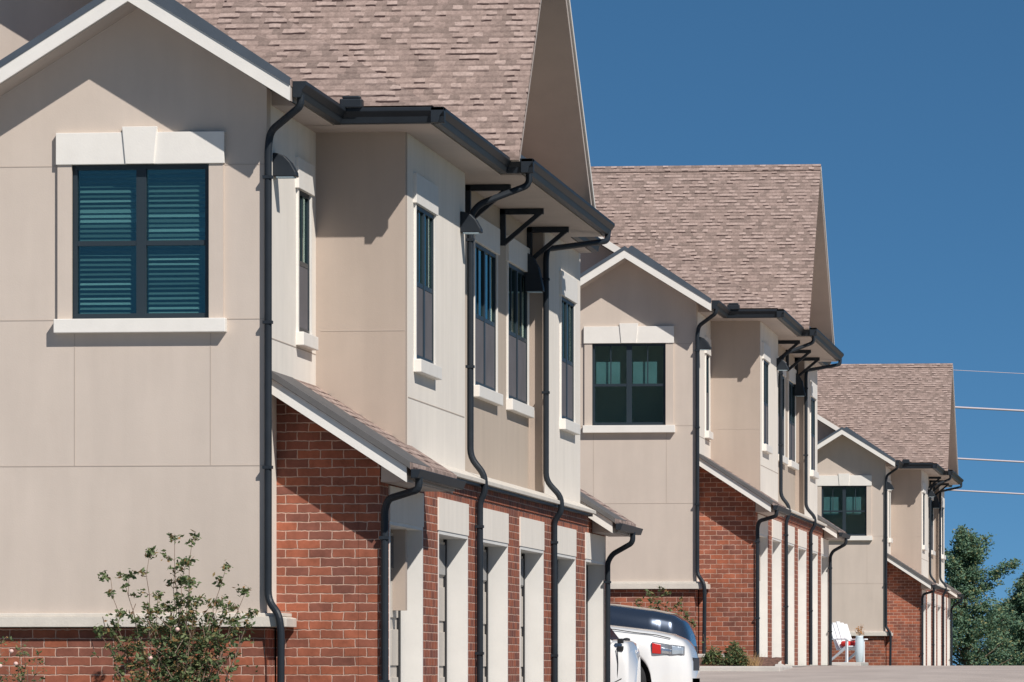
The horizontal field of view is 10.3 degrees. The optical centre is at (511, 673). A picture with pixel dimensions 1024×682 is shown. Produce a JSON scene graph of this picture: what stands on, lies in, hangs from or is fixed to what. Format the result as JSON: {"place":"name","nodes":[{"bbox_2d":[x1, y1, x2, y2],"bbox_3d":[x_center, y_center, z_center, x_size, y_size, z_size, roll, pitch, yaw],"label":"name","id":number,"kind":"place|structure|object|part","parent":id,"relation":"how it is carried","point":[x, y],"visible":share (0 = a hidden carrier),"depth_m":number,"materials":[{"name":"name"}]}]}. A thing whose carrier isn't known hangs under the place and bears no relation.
{"place":"outdoors","nodes":[
{"label":"outdoors","id":0,"kind":"place"},
{"bbox_2d":[700,671,736,681],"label":"parking lot","id":1,"kind":"structure","parent":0,"point":[711,676],"depth_m":90.41,"materials":[{"name":"concrete"}]},
{"bbox_2d":[610,627,640,681],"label":"parked hatchback","id":2,"kind":"object","parent":1,"relation":"on","point":[625,665],"visible":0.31,"depth_m":75.93,"materials":[{"name":"white paint"}]},
{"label":"windows","id":3,"kind":"part","parent":2,"relation":"part of","materials":[{"name":"grey glass"}]},
{"bbox_2d":[610,604,697,654],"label":"parked suv","id":4,"kind":"object","parent":1,"relation":"on","point":[643,618],"visible":0.03,"depth_m":85.70,"materials":[{"name":"blue paint"}]},
{"bbox_2d":[610,625,699,681],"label":"parked suv","id":5,"kind":"object","parent":1,"relation":"on","point":[667,657],"visible":0.24,"depth_m":80.86,"materials":[{"name":"white paint"}]},
{"bbox_2d":[570,0,1023,665],"label":"sky","id":6,"kind":"structure","parent":0,"point":[911,112],"materials":[{"name":"blue"}]},
{"bbox_2d":[786,665,837,665],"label":"driveway","id":7,"kind":"structure","parent":0,"point":[811,665],"depth_m":101.61,"materials":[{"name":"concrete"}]},
{"bbox_2d":[832,662,867,665],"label":"patio","id":8,"kind":"structure","parent":0,"point":[851,663],"depth_m":139.51,"materials":[{"name":"concrete"}]},
{"bbox_2d":[832,621,867,661],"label":"garden chair","id":9,"kind":"object","parent":8,"relation":"on","point":[840,632],"visible":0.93,"depth_m":141.22,"materials":[{"name":"white paint"}]},
{"bbox_2d":[841,641,854,645],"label":"cushion","id":10,"kind":"object","parent":9,"relation":"on","point":[851,643],"visible":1,"depth_m":141.04,"materials":[{"name":"red fabric"}]},
{"bbox_2d":[855,626,863,661],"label":"planter","id":11,"kind":"object","parent":8,"relation":"on","point":[859,647],"visible":1,"depth_m":140.78,"materials":[{"name":"white ceramic"}]},
{"bbox_2d":[719,666,1023,681],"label":"road","id":12,"kind":"structure","parent":0,"point":[905,674],"depth_m":90.49,"materials":[{"name":"concrete"}]},
{"bbox_2d":[950,490,1023,494],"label":"power cable","id":13,"kind":"object","parent":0,"point":[988,492],"visible":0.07,"depth_m":221.32,"materials":[{"name":"grey plastic"}]},
{"bbox_2d":[955,406,1023,411],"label":"power cable","id":14,"kind":"object","parent":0,"point":[979,408],"visible":0.03,"depth_m":221.31,"materials":[{"name":"grey plastic"}]},
{"bbox_2d":[957,370,1023,373],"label":"power cable","id":15,"kind":"object","parent":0,"point":[986,371],"visible":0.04,"depth_m":221.35,"materials":[{"name":"grey plastic"}]},
{"bbox_2d":[958,458,1023,462],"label":"power cable","id":16,"kind":"object","parent":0,"point":[991,460],"visible":0.04,"depth_m":221.31,"materials":[{"name":"grey plastic"}]},
{"bbox_3d":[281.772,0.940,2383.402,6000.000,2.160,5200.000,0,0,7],"label":"ground","id":17,"kind":"structure","parent":0,"visible":0},
{"bbox_2d":[0,636,46,681],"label":"shrub","id":18,"kind":"object","parent":17,"relation":"on","point":[16,663],"visible":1,"depth_m":50.16,"materials":[{"name":"green plant"}]},
{"bbox_2d":[90,529,259,681],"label":"shrub","id":19,"kind":"object","parent":17,"relation":"on","point":[177,658],"visible":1,"depth_m":49.87,"materials":[{"name":"green plant"}]},
{"bbox_2d":[0,0,642,681],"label":"apartment building","id":20,"kind":"structure","parent":17,"relation":"on","point":[290,312],"depth_m":51.35,"materials":[{"name":"beige paint"}]},
{"bbox_2d":[53,126,226,333],"bbox_3d":[-3.334,-3.990,50.947,1.565,1.850,0.207,0,0,7],"label":"window","id":21,"kind":"structure","parent":20,"relation":"in","point":[200,151],"depth_m":50.98,"materials":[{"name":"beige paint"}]},
{"bbox_2d":[295,157,317,349],"bbox_3d":[-1.937,-3.915,52.923,0.125,1.740,0.960,0,0,7],"label":"window","id":22,"kind":"structure","parent":20,"relation":"in","point":[305,183],"depth_m":52.94,"materials":[{"name":"grey"}]},
{"bbox_2d":[389,521,422,681],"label":"garage door","id":23,"kind":"structure","parent":20,"relation":"in","point":[405,627],"depth_m":54.04,"materials":[{"name":"beige paint"}]},
{"bbox_2d":[413,173,441,379],"bbox_3d":[-0.839,-3.835,54.893,0.125,1.900,1.590,0,0,7],"label":"window","id":24,"kind":"structure","parent":20,"relation":"in","point":[425,193],"depth_m":54.90,"materials":[{"name":"grey"}]},
{"bbox_2d":[438,530,467,681],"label":"garage door","id":25,"kind":"structure","parent":20,"relation":"in","point":[452,547],"depth_m":57.45,"materials":[{"name":"beige paint"}]},
{"bbox_2d":[474,216,502,405],"bbox_3d":[-0.281,-3.905,61.055,0.125,1.940,2.180,0,0,7],"label":"window","id":26,"kind":"structure","parent":20,"relation":"in","point":[487,243],"depth_m":61.17,"materials":[{"name":"grey"}]},
{"bbox_2d":[483,539,507,681],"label":"garage door","id":27,"kind":"structure","parent":20,"relation":"in","point":[495,554],"depth_m":60.86,"materials":[{"name":"beige paint"}]},
{"bbox_2d":[506,235,533,417],"bbox_3d":[0.071,-3.905,64.034,0.125,1.940,2.180,0,0,7],"label":"window","id":28,"kind":"structure","parent":20,"relation":"in","point":[517,300],"depth_m":63.99,"materials":[{"name":"grey"}]},
{"bbox_2d":[520,546,543,681],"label":"garage door","id":29,"kind":"structure","parent":20,"relation":"in","point":[531,560],"depth_m":64.27,"materials":[{"name":"beige paint"}]},
{"bbox_2d":[557,553,575,681],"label":"garage door","id":30,"kind":"structure","parent":20,"relation":"in","point":[566,564],"depth_m":67.68,"materials":[{"name":"beige paint"}]},
{"bbox_2d":[559,270,579,434],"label":"window","id":31,"kind":"structure","parent":20,"relation":"in","point":[568,286],"depth_m":67.68,"materials":[{"name":"grey"}]},
{"bbox_2d":[585,559,604,681],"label":"garage door","id":32,"kind":"structure","parent":20,"relation":"in","point":[594,570],"depth_m":71.08,"materials":[{"name":"beige paint"}]},
{"bbox_2d":[580,164,850,664],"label":"apartment building","id":33,"kind":"structure","parent":17,"relation":"on","point":[708,348],"depth_m":98.60,"materials":[{"name":"beige paint"}]},
{"bbox_2d":[583,323,674,432],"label":"window","id":34,"kind":"structure","parent":33,"relation":"in","point":[629,335],"depth_m":95.94,"materials":[{"name":"beige paint"}]},
{"bbox_2d":[705,337,712,439],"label":"window","id":35,"kind":"structure","parent":33,"relation":"in","point":[708,434],"depth_m":98.00,"materials":[{"name":"grey"}]},
{"bbox_2d":[759,533,767,656],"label":"garage door","id":36,"kind":"structure","parent":33,"relation":"in","point":[763,583],"depth_m":99.03,"materials":[{"name":"beige paint"}]},
{"bbox_2d":[762,342,772,453],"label":"window","id":37,"kind":"structure","parent":33,"relation":"in","point":[766,350],"depth_m":99.88,"materials":[{"name":"grey"}]},
{"bbox_2d":[772,537,780,662],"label":"garage door","id":38,"kind":"structure","parent":33,"relation":"in","point":[776,543],"depth_m":102.45,"materials":[{"name":"beige paint"}]},
{"bbox_2d":[778,356,787,464],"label":"window","id":39,"kind":"structure","parent":33,"relation":"in","point":[785,460],"depth_m":106.95,"materials":[{"name":"grey"}]},
{"bbox_2d":[785,543,793,664],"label":"garage door","id":40,"kind":"structure","parent":33,"relation":"in","point":[790,546],"depth_m":105.85,"materials":[{"name":"beige paint"}]},
{"bbox_2d":[788,365,798,469],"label":"window","id":41,"kind":"structure","parent":33,"relation":"in","point":[792,463],"depth_m":109.00,"materials":[{"name":"grey"}]},
{"bbox_2d":[798,546,805,664],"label":"garage door","id":42,"kind":"structure","parent":33,"relation":"in","point":[801,551],"depth_m":109.24,"materials":[{"name":"beige paint"}]},
{"bbox_2d":[810,381,818,478],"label":"window","id":43,"kind":"structure","parent":33,"relation":"in","point":[813,388],"depth_m":112.57,"materials":[{"name":"grey"}]},
{"bbox_2d":[813,551,817,664],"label":"garage door","id":44,"kind":"structure","parent":33,"relation":"in","point":[815,554],"depth_m":112.65,"materials":[{"name":"beige paint"}]},
{"bbox_2d":[821,554,827,664],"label":"garage door","id":45,"kind":"structure","parent":33,"relation":"in","point":[824,558],"depth_m":116.06,"materials":[{"name":"beige paint"}]},
{"bbox_2d":[700,666,792,670],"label":"kerb","id":46,"kind":"structure","parent":17,"relation":"on","point":[742,668],"depth_m":92.41,"materials":[{"name":"concrete"}]},
{"bbox_2d":[698,657,782,665],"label":"flower bed","id":47,"kind":"object","parent":46,"relation":"on","point":[769,661],"visible":0.22,"depth_m":94.05,"materials":[{"name":"soil"}]},
{"bbox_2d":[634,586,708,642],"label":"shrub","id":48,"kind":"object","parent":47,"relation":"on","point":[650,600],"visible":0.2,"depth_m":94.59,"materials":[{"name":"green plant"}]},
{"bbox_2d":[701,646,726,664],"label":"bush","id":49,"kind":"object","parent":47,"relation":"on","point":[711,656],"visible":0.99,"depth_m":93.38,"materials":[{"name":"green plant"}]},
{"bbox_2d":[720,643,749,665],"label":"bush","id":50,"kind":"object","parent":47,"relation":"on","point":[736,657],"visible":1,"depth_m":93.02,"materials":[{"name":"green plant"}]},
{"bbox_2d":[746,655,764,665],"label":"grass tuft","id":51,"kind":"object","parent":47,"relation":"on","point":[752,663],"visible":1,"depth_m":93.06,"materials":[{"name":"brown plant"}]},
{"bbox_2d":[817,363,964,665],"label":"apartment building","id":52,"kind":"structure","parent":17,"relation":"on","point":[887,463],"depth_m":159.67,"materials":[{"name":"beige paint"}]},
{"bbox_2d":[817,474,871,539],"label":"window","id":53,"kind":"structure","parent":52,"relation":"in","point":[851,505],"depth_m":157.02,"materials":[{"name":"black glass"}]},
{"bbox_2d":[889,480,892,542],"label":"window","id":54,"kind":"structure","parent":52,"relation":"in","point":[890,539],"depth_m":159.30,"materials":[{"name":"grey"}]},
{"bbox_2d":[923,601,925,665],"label":"garage door","id":55,"kind":"structure","parent":52,"relation":"in","point":[924,603],"depth_m":160.11,"materials":[{"name":"beige paint"}]},
{"bbox_2d":[922,482,926,550],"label":"window","id":56,"kind":"structure","parent":52,"relation":"in","point":[924,547],"depth_m":160.94,"materials":[{"name":"grey"}]},
{"bbox_2d":[927,603,930,665],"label":"garage door","id":57,"kind":"structure","parent":52,"relation":"in","point":[928,604],"depth_m":163.51,"materials":[{"name":"beige paint"}]},
{"bbox_2d":[928,488,929,553],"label":"window","id":58,"kind":"structure","parent":52,"relation":"in","point":[929,488],"depth_m":168.04,"materials":[{"name":"grey"}]},
{"bbox_2d":[931,497,935,555],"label":"window","id":59,"kind":"structure","parent":52,"relation":"in","point":[933,552],"depth_m":170.86,"materials":[{"name":"grey"}]},
{"bbox_2d":[935,605,935,665],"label":"garage door","id":60,"kind":"structure","parent":52,"relation":"in","point":[935,605],"depth_m":166.90,"materials":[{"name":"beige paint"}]},
{"bbox_2d":[937,605,940,665],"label":"garage door","id":61,"kind":"structure","parent":52,"relation":"in","point":[938,607],"depth_m":170.32,"materials":[{"name":"beige paint"}]},
{"bbox_2d":[941,497,945,559],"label":"window","id":62,"kind":"structure","parent":52,"relation":"in","point":[943,556],"depth_m":173.72,"materials":[{"name":"grey"}]},
{"bbox_2d":[944,607,945,665],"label":"garage door","id":63,"kind":"structure","parent":52,"relation":"in","point":[944,607],"depth_m":173.72,"materials":[{"name":"beige paint"}]},
{"bbox_2d":[947,608,949,665],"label":"garage door","id":64,"kind":"structure","parent":52,"relation":"in","point":[948,610],"depth_m":177.14,"materials":[{"name":"beige paint"}]},
{"bbox_2d":[944,523,1023,665],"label":"tree","id":65,"kind":"object","parent":17,"relation":"on","point":[965,558],"visible":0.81,"depth_m":231.02,"materials":[{"name":"green plant"}]},
{"bbox_2d":[958,597,1022,665],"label":"tree","id":66,"kind":"object","parent":17,"relation":"on","point":[1001,646],"visible":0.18,"depth_m":238.67,"materials":[{"name":"green plant"}]},
{"bbox_2d":[990,569,1023,665],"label":"tree","id":67,"kind":"object","parent":17,"relation":"on","point":[1016,626],"visible":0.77,"depth_m":234.78,"materials":[{"name":"green plant"}]}
]}

